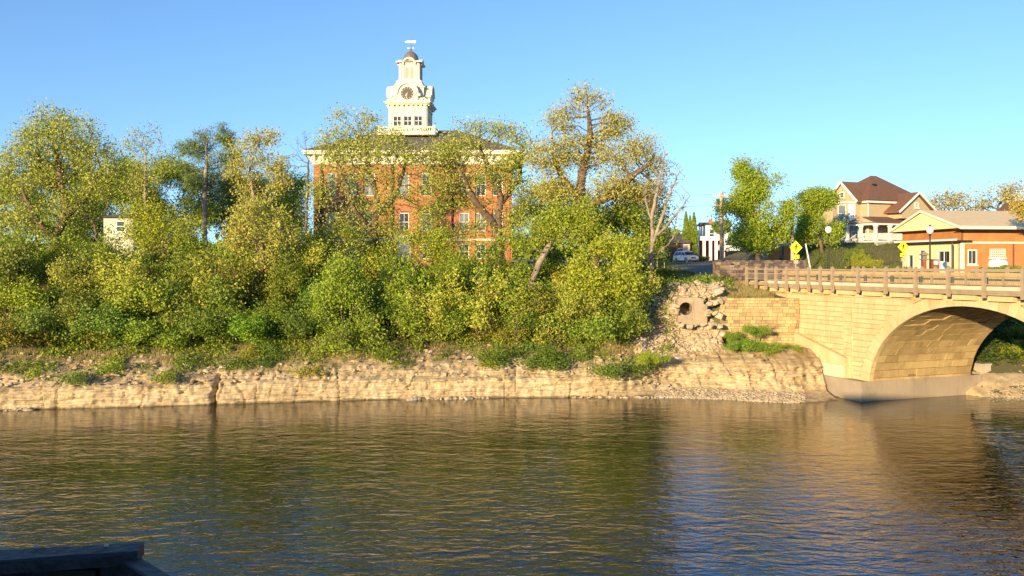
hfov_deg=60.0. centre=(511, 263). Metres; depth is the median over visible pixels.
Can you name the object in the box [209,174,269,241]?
hemlock tree
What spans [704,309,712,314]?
rubble block
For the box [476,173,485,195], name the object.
window
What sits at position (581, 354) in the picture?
shrub
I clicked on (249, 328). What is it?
shrub
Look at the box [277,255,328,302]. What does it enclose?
shrub
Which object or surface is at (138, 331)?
shrub
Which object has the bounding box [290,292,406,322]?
shrub
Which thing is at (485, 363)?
shrub
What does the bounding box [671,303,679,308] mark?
rubble block
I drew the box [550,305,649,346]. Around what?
shrub
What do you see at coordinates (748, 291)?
dry grass
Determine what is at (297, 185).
maple tree
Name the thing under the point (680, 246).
dark roofed house
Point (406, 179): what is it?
window
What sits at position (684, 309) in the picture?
rubble slope
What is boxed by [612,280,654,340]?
shrub
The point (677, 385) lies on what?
boulder
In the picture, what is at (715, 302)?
rubble block
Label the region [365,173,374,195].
window
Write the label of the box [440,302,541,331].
shrub
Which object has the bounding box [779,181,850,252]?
linden tree
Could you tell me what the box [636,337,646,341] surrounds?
rubble block
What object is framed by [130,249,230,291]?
shrub
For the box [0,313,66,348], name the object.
shrub
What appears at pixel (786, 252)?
brick pier
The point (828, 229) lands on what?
street lamp
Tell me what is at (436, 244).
ash tree
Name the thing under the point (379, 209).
oak tree
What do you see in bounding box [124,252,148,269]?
shrub
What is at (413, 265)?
shrub
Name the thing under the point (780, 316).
wing wall
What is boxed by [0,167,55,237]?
maple tree
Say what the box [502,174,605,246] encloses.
maple tree
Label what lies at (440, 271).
sapling
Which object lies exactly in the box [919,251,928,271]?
lantern post
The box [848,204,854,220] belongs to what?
window
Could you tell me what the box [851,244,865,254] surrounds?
shrub
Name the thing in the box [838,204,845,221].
window
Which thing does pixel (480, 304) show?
sapling
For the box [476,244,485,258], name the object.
window
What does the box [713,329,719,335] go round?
rubble block
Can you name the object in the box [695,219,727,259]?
white house
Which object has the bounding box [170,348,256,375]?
shrub
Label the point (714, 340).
boulder
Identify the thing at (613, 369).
shrub
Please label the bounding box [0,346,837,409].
rock bank
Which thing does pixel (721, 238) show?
utility pole
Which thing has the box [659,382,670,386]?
boulder
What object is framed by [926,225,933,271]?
street lamp
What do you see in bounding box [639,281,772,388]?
rubble
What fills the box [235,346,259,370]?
shrub
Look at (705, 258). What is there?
shrub
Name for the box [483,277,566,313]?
shrub
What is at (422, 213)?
window
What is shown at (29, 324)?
shrub
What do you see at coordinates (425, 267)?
shrub
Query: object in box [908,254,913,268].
door
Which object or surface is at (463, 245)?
window
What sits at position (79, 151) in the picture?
oak tree
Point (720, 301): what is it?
rubble block
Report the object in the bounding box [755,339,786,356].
shrub
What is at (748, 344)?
shrub
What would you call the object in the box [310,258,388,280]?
shrub
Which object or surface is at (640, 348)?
rubble block
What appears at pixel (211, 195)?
maple tree
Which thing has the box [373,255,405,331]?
sapling
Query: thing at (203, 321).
shrub
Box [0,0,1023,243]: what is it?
sky
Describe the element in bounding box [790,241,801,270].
crosswalk sign
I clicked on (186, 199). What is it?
maple tree
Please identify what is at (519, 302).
sapling
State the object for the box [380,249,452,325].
shrub
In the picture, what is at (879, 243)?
porch base wall
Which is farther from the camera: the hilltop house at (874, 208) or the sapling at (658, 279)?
the hilltop house at (874, 208)
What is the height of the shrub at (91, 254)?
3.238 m
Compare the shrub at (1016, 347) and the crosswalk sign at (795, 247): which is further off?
the crosswalk sign at (795, 247)
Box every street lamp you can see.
[825,224,831,270]
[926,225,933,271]
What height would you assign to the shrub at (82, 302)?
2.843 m
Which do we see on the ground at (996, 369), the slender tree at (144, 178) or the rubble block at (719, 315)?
the slender tree at (144, 178)
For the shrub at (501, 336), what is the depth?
59.93 m
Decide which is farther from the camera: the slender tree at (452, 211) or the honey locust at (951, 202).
the honey locust at (951, 202)
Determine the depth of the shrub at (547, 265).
69.36 m
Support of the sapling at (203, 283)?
on the ground at (996, 369)
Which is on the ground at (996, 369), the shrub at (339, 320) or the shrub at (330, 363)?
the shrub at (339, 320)
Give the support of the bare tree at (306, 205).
on the ground at (996, 369)
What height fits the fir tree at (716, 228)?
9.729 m
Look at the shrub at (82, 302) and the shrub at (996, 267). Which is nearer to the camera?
the shrub at (82, 302)
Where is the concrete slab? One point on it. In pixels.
(694, 314)
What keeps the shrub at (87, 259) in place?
on the ground at (996, 369)
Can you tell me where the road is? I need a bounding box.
[663,260,780,280]
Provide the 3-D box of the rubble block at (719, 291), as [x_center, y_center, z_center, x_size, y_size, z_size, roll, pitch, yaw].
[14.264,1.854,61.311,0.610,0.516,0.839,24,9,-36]
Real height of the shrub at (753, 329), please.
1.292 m
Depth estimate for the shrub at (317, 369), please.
55.41 m
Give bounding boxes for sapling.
[1,228,41,308]
[43,249,106,299]
[86,221,134,285]
[91,245,164,319]
[164,245,206,294]
[181,244,255,313]
[261,249,308,307]
[276,228,351,293]
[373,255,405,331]
[402,280,452,343]
[428,253,471,307]
[440,262,513,343]
[496,272,533,346]
[530,277,606,350]
[564,257,593,301]
[606,260,666,315]
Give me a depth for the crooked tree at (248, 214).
61.60 m
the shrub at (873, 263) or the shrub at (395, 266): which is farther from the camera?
the shrub at (873, 263)
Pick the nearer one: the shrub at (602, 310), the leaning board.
the shrub at (602, 310)
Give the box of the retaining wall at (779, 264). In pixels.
[713,260,805,275]
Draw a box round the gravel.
[0,364,1023,410]
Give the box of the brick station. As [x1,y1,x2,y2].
[889,210,1023,272]
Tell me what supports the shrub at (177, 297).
on the ground at (996, 369)
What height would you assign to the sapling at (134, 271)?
5.826 m
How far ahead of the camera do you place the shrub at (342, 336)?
56.97 m
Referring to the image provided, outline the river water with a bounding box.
[0,395,1023,575]
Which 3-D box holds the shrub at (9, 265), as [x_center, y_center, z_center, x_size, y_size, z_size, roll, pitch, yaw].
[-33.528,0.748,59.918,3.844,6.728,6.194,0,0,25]
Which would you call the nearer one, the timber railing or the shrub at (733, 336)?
the timber railing
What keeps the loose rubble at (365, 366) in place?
on the rock bank at (784, 371)
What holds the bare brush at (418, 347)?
on the rock bank at (784, 371)
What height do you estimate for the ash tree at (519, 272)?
6.975 m
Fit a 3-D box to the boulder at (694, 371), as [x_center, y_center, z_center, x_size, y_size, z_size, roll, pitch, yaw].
[12.137,7.313,59.014,1.008,0.641,0.999,19,-3,-22]
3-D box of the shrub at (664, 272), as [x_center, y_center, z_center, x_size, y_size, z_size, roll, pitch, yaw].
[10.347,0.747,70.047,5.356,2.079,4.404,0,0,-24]
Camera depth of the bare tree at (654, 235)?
65.91 m
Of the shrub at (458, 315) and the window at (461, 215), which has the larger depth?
the window at (461, 215)
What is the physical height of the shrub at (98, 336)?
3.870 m
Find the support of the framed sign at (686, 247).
on the ground at (996, 369)
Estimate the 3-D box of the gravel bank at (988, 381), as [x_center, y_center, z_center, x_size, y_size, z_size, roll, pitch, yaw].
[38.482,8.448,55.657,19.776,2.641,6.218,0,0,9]
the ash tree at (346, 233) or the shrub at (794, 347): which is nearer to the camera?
the shrub at (794, 347)
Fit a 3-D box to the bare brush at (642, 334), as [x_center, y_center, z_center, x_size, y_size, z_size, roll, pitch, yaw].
[8.566,4.534,61.201,5.233,2.793,3.387,0,0,-17]
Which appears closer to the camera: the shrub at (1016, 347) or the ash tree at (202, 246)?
the shrub at (1016, 347)
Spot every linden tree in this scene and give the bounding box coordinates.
[706,153,803,259]
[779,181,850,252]
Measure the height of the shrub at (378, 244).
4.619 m
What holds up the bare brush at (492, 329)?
on the ground at (996, 369)
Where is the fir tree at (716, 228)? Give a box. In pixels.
[710,190,735,259]
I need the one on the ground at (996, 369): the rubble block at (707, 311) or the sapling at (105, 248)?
the sapling at (105, 248)
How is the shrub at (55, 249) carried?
on the ground at (996, 369)
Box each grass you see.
[0,280,775,369]
[656,240,907,276]
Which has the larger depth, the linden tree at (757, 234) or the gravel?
the linden tree at (757, 234)
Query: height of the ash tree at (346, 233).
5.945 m
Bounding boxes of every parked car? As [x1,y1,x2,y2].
[673,251,698,261]
[718,243,744,252]
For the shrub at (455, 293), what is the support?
on the ground at (996, 369)
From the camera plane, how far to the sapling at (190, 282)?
60.32 m
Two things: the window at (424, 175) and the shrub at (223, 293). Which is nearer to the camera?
the shrub at (223, 293)
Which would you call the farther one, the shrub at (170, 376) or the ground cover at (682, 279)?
the ground cover at (682, 279)
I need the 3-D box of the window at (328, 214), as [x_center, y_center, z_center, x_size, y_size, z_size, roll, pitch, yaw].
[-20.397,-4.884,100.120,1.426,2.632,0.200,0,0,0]
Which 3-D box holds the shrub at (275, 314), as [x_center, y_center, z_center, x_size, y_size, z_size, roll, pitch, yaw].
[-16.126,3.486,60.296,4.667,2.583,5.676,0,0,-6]
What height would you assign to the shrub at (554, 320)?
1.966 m
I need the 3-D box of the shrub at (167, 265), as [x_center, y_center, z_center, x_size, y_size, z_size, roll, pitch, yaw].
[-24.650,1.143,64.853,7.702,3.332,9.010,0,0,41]
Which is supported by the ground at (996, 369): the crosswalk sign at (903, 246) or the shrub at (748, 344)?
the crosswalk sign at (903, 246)
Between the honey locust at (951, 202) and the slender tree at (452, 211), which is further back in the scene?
the honey locust at (951, 202)
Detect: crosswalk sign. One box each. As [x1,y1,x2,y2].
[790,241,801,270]
[898,241,908,271]
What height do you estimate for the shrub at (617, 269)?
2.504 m
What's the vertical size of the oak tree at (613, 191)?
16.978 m
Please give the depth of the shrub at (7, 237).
62.91 m
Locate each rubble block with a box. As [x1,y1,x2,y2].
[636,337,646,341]
[638,346,645,352]
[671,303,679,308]
[686,324,692,329]
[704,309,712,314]
[711,300,718,305]
[712,288,722,295]
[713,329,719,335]
[715,311,722,318]
[716,298,723,303]
[719,330,725,336]
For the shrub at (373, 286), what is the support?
on the ground at (996, 369)
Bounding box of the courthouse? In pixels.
[302,40,518,264]
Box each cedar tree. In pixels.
[682,211,689,240]
[687,215,692,248]
[690,212,697,260]
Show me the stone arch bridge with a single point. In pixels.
(864, 334)
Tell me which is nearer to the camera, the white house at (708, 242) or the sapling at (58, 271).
the sapling at (58, 271)
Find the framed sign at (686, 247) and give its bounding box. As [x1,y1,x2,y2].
[683,243,689,260]
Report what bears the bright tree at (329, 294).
on the ground at (996, 369)
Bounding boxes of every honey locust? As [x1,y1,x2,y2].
[925,185,1000,210]
[954,176,1023,210]
[1004,190,1023,227]
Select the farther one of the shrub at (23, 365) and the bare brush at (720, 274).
the bare brush at (720, 274)
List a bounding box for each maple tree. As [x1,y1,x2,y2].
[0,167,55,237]
[0,177,100,258]
[22,154,115,257]
[55,154,151,250]
[96,154,169,213]
[106,144,226,238]
[182,169,245,239]
[237,159,313,250]
[250,164,318,256]
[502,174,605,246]
[577,183,690,274]
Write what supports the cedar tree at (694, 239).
on the ground at (996, 369)
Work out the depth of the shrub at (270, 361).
56.09 m
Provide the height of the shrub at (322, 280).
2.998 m
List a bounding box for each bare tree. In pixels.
[271,131,322,231]
[637,150,689,288]
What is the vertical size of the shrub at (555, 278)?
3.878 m
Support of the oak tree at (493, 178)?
on the ground at (996, 369)
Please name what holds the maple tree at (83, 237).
on the ground at (996, 369)
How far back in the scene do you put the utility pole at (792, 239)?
91.85 m
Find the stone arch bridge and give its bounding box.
[734,266,1023,401]
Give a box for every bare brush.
[377,336,456,359]
[467,317,532,343]
[611,313,671,340]
[707,267,742,279]
[714,264,763,280]
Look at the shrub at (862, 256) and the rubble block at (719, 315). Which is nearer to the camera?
the rubble block at (719, 315)
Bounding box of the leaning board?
[805,244,810,266]
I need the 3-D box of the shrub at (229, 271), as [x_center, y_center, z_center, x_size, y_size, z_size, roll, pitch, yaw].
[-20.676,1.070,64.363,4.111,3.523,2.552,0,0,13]
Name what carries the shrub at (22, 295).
on the ground at (996, 369)
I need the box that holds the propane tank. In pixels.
[988,258,1007,266]
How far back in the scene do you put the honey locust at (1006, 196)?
138.35 m
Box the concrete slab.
[677,297,706,325]
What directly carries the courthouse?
on the ground at (996, 369)
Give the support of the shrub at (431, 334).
on the ground at (996, 369)
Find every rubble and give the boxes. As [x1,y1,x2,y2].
[0,343,714,388]
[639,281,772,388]
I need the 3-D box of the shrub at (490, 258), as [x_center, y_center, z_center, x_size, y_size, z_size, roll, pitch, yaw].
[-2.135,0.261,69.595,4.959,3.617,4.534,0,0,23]
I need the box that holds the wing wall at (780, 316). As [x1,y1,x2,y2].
[720,298,798,345]
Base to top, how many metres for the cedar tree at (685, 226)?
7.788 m
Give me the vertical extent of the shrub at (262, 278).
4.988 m
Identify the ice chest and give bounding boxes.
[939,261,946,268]
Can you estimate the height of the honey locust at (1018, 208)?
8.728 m
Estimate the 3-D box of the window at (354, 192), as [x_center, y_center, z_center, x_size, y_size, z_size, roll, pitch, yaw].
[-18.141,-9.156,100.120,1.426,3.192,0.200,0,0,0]
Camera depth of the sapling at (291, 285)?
60.70 m
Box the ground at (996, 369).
[0,243,1023,397]
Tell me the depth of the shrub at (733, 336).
60.23 m
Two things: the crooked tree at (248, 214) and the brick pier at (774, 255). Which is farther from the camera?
the brick pier at (774, 255)
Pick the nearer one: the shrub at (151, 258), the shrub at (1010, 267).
the shrub at (151, 258)
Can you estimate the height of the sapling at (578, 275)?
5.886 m
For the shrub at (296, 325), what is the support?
on the ground at (996, 369)
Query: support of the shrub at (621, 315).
on the ground at (996, 369)
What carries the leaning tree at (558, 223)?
on the ground at (996, 369)
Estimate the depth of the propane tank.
83.57 m
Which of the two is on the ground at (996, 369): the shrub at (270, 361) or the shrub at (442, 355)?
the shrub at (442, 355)
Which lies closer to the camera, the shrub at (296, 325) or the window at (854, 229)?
the shrub at (296, 325)
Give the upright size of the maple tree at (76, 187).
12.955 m
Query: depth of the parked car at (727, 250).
128.91 m
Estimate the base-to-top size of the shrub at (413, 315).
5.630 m
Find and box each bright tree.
[298,242,393,362]
[550,224,655,342]
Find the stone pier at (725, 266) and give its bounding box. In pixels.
[713,261,744,281]
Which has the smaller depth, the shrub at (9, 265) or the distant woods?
the shrub at (9, 265)
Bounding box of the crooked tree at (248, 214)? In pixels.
[212,186,309,313]
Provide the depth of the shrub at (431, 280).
64.46 m
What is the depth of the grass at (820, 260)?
96.30 m
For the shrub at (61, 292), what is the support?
on the ground at (996, 369)
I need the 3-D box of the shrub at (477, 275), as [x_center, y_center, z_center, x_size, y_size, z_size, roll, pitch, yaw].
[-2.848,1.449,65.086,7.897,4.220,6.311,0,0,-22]
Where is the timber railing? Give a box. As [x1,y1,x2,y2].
[0,541,169,575]
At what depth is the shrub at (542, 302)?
60.25 m
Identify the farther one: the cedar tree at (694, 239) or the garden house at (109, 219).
the cedar tree at (694, 239)
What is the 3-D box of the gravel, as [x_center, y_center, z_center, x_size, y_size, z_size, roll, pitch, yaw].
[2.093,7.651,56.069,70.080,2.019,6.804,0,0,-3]
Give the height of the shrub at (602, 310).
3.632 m
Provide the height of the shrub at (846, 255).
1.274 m
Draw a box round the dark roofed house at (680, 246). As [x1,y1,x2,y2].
[645,234,691,261]
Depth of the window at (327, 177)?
100.17 m
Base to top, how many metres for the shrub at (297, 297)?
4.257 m
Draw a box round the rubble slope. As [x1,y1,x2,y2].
[629,284,727,355]
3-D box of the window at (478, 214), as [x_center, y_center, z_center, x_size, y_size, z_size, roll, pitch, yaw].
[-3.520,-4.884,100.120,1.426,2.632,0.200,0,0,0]
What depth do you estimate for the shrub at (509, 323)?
60.16 m
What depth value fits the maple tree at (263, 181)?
99.65 m
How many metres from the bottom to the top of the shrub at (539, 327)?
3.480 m
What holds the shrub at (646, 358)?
on the rock bank at (784, 371)
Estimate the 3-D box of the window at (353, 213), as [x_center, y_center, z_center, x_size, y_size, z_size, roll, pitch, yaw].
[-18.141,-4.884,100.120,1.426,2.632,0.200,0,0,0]
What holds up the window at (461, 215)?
in the courthouse
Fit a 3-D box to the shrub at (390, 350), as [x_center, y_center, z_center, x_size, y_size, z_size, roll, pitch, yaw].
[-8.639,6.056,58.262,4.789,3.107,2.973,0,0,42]
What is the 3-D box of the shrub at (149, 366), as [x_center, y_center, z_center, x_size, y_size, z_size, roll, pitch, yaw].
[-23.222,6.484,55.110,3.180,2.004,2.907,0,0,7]
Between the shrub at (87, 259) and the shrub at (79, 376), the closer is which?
the shrub at (79, 376)
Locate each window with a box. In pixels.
[116,221,125,232]
[326,173,335,195]
[326,213,335,230]
[346,173,355,195]
[346,213,355,229]
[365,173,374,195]
[365,213,372,230]
[399,174,408,195]
[399,213,408,230]
[421,173,430,195]
[421,213,430,230]
[459,213,468,230]
[459,244,468,257]
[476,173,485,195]
[476,213,485,230]
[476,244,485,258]
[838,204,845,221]
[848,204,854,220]
[851,226,858,239]
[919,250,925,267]
[937,250,949,262]
[967,250,978,265]
[989,249,1006,258]
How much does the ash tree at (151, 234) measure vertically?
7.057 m
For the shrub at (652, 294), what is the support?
on the ground at (996, 369)
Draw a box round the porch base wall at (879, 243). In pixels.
[874,242,889,245]
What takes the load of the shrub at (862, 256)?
on the ground at (996, 369)
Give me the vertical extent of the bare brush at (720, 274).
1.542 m
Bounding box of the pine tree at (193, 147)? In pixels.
[169,121,246,245]
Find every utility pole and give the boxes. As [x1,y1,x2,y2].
[712,192,729,259]
[782,201,793,259]
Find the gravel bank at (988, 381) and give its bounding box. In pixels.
[966,371,1023,397]
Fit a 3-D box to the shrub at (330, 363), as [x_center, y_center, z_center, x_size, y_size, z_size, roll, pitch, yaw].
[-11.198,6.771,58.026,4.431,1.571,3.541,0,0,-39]
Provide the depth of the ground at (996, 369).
61.29 m
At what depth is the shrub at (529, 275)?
70.47 m
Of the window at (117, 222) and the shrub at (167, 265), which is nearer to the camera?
the shrub at (167, 265)
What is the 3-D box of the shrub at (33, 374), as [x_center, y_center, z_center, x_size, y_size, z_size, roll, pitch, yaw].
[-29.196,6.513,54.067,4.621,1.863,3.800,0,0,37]
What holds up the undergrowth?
on the ground at (996, 369)
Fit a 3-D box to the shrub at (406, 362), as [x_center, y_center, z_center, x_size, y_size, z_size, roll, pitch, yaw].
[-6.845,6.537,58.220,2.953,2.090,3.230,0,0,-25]
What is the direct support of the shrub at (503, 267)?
on the ground at (996, 369)
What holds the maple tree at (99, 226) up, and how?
on the ground at (996, 369)
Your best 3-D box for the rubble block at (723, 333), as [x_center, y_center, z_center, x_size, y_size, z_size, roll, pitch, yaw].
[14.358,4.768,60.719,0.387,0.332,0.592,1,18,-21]
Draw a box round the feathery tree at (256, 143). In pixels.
[215,124,296,251]
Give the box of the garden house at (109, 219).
[98,214,159,260]
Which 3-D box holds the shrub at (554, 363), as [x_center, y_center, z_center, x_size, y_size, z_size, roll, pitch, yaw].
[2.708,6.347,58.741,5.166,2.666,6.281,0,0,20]
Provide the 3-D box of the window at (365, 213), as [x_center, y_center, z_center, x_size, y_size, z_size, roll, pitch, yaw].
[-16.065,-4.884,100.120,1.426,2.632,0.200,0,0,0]
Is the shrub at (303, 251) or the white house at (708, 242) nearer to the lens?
the shrub at (303, 251)
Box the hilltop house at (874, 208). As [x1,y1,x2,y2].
[820,176,936,242]
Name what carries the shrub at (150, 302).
on the ground at (996, 369)
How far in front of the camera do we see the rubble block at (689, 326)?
60.78 m
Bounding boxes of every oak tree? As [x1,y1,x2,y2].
[0,97,149,268]
[297,98,460,266]
[413,111,545,259]
[510,77,679,271]
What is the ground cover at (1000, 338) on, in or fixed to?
on the ground at (996, 369)
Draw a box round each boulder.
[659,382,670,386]
[674,383,681,387]
[689,369,698,376]
[711,337,717,343]
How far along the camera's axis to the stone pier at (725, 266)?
67.53 m
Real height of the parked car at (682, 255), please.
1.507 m
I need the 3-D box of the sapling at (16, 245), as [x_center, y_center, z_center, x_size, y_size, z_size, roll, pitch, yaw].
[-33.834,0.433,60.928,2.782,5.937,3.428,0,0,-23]
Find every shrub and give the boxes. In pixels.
[0,219,45,284]
[0,226,50,318]
[0,273,76,318]
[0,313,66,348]
[0,357,40,375]
[2,296,105,348]
[7,358,61,379]
[27,286,104,313]
[32,223,79,285]
[38,239,124,291]
[40,278,140,313]
[41,365,105,388]
[45,292,120,344]
[65,299,168,349]
[72,248,145,271]
[81,353,133,376]
[88,271,183,325]
[114,315,239,350]
[116,257,186,289]
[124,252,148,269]
[125,352,157,374]
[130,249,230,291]
[135,245,202,268]
[138,365,191,387]
[151,290,235,344]
[154,269,244,313]
[159,279,206,316]
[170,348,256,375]
[175,299,260,345]
[204,254,273,312]
[213,258,249,292]
[215,305,281,344]
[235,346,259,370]
[243,244,296,292]
[247,297,303,333]
[252,339,299,375]
[253,296,336,345]
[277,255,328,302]
[279,359,333,379]
[286,272,320,324]
[288,227,330,276]
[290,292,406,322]
[305,270,363,291]
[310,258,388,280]
[312,304,358,337]
[317,359,351,370]
[319,323,396,346]
[338,277,383,302]
[342,229,399,281]
[359,277,390,325]
[367,336,410,372]
[376,247,406,284]
[378,265,430,343]
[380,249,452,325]
[386,312,473,345]
[395,348,419,372]
[400,253,425,282]
[418,284,488,321]
[419,248,463,281]
[420,259,511,297]
[424,268,441,300]
[428,346,460,363]
[433,293,483,335]
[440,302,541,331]
[462,323,532,344]
[468,247,506,268]
[471,273,560,322]
[472,339,559,370]
[478,353,511,370]
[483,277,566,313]
[490,247,517,289]
[495,300,549,338]
[508,301,612,342]
[510,265,552,280]
[518,341,589,382]
[529,243,571,283]
[537,289,620,320]
[537,310,578,327]
[547,263,573,300]
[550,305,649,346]
[562,341,604,362]
[584,353,665,381]
[600,258,643,278]
[602,279,663,303]
[606,283,660,322]
[611,263,680,278]
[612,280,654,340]
[635,352,672,365]
[699,255,709,261]
[721,337,769,351]
[722,329,743,341]
[738,323,773,338]
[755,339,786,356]
[780,342,803,352]
[843,250,856,258]
[847,249,871,266]
[847,258,883,267]
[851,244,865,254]
[980,265,1003,272]
[996,338,1023,360]
[999,264,1021,268]
[1002,319,1023,342]
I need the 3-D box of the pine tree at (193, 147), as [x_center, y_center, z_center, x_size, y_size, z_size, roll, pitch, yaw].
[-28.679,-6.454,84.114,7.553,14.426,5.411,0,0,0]
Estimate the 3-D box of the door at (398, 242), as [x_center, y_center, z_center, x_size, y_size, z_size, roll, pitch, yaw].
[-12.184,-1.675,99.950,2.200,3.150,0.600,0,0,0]
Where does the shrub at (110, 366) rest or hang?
on the rock bank at (784, 371)
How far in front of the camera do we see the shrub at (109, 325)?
54.95 m
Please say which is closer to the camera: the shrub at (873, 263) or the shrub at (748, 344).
the shrub at (748, 344)
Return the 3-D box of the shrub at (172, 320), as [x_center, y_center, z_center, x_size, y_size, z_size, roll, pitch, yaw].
[-20.832,3.613,57.566,4.324,3.802,4.729,0,0,37]
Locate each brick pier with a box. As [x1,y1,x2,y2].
[768,245,779,261]
[781,245,790,259]
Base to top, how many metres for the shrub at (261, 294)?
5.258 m
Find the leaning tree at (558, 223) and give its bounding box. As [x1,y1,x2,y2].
[506,192,617,288]
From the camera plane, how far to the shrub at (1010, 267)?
83.05 m
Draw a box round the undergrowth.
[0,266,677,367]
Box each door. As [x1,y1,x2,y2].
[394,235,412,262]
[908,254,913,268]
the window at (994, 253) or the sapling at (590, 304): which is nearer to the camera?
the sapling at (590, 304)
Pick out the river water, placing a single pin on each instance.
(653, 486)
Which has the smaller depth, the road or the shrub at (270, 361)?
the shrub at (270, 361)
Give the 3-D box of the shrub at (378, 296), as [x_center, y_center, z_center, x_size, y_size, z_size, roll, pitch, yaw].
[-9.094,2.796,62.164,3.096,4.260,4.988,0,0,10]
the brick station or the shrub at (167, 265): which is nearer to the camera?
the shrub at (167, 265)
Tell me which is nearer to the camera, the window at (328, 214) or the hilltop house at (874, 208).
the window at (328, 214)
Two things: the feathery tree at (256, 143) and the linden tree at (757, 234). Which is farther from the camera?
the linden tree at (757, 234)
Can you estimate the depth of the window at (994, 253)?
85.51 m
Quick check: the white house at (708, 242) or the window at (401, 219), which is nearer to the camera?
the window at (401, 219)
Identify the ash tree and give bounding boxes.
[106,194,211,262]
[155,230,252,274]
[278,220,391,274]
[353,218,477,287]
[445,222,549,294]
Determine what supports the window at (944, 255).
in the brick station
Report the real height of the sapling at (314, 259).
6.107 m
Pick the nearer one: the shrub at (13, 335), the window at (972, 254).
the shrub at (13, 335)
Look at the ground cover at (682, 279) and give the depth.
66.93 m
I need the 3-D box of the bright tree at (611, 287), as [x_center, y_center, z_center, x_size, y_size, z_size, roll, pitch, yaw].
[6.224,1.356,61.087,7.222,8.265,5.216,0,0,0]
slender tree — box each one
[114,120,177,208]
[427,132,477,258]
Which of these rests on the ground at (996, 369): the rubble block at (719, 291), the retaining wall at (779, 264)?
the retaining wall at (779, 264)
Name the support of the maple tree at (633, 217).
on the ground at (996, 369)
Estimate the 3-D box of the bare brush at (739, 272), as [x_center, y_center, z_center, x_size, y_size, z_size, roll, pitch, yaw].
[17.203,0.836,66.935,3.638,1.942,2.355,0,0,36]
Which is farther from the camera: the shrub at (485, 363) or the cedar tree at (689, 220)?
the cedar tree at (689, 220)
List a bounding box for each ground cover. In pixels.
[652,245,897,292]
[971,265,1023,365]
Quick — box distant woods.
[1,221,817,258]
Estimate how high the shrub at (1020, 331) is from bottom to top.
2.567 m
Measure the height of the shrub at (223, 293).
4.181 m

